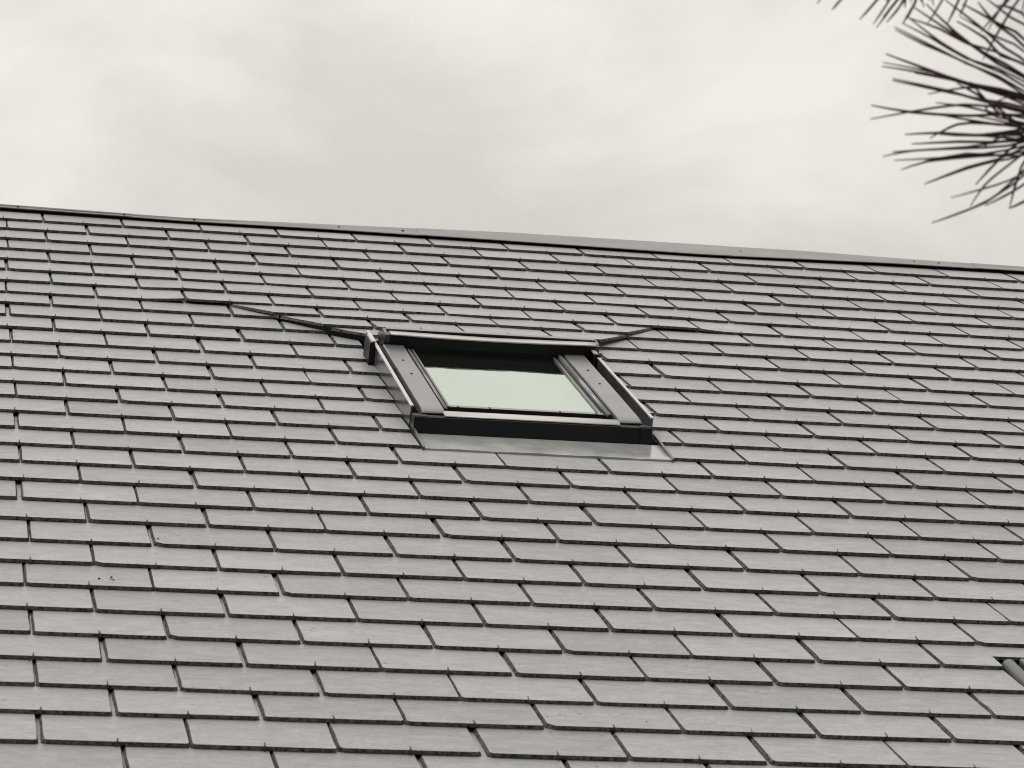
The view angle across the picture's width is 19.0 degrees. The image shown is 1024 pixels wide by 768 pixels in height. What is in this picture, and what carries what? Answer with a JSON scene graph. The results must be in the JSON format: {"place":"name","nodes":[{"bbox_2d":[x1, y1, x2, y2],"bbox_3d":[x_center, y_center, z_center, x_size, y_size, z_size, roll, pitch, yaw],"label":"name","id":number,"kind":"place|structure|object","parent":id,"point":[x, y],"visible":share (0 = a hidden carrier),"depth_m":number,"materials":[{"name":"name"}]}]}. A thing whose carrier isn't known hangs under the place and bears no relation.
{"place":"outdoors","nodes":[
{"label":"outdoors","id":0,"kind":"place"},
{"bbox_2d":[0,204,1023,767],"bbox_3d":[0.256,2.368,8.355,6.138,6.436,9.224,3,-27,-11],"label":"house","id":1,"kind":"structure","parent":0,"point":[280,494],"depth_m":6.57,"materials":[{"name":"grey tile"}]},
{"bbox_2d":[0,0,1023,266],"label":"sky","id":2,"kind":"structure","parent":0,"point":[733,123],"materials":[{"name":"white"}]},
{"bbox_2d":[816,0,1023,222],"bbox_3d":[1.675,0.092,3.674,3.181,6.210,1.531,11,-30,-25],"label":"pine tree","id":3,"kind":"object","parent":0,"point":[1000,105],"visible":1,"depth_m":2.99,"materials":[{"name":"black plant"}]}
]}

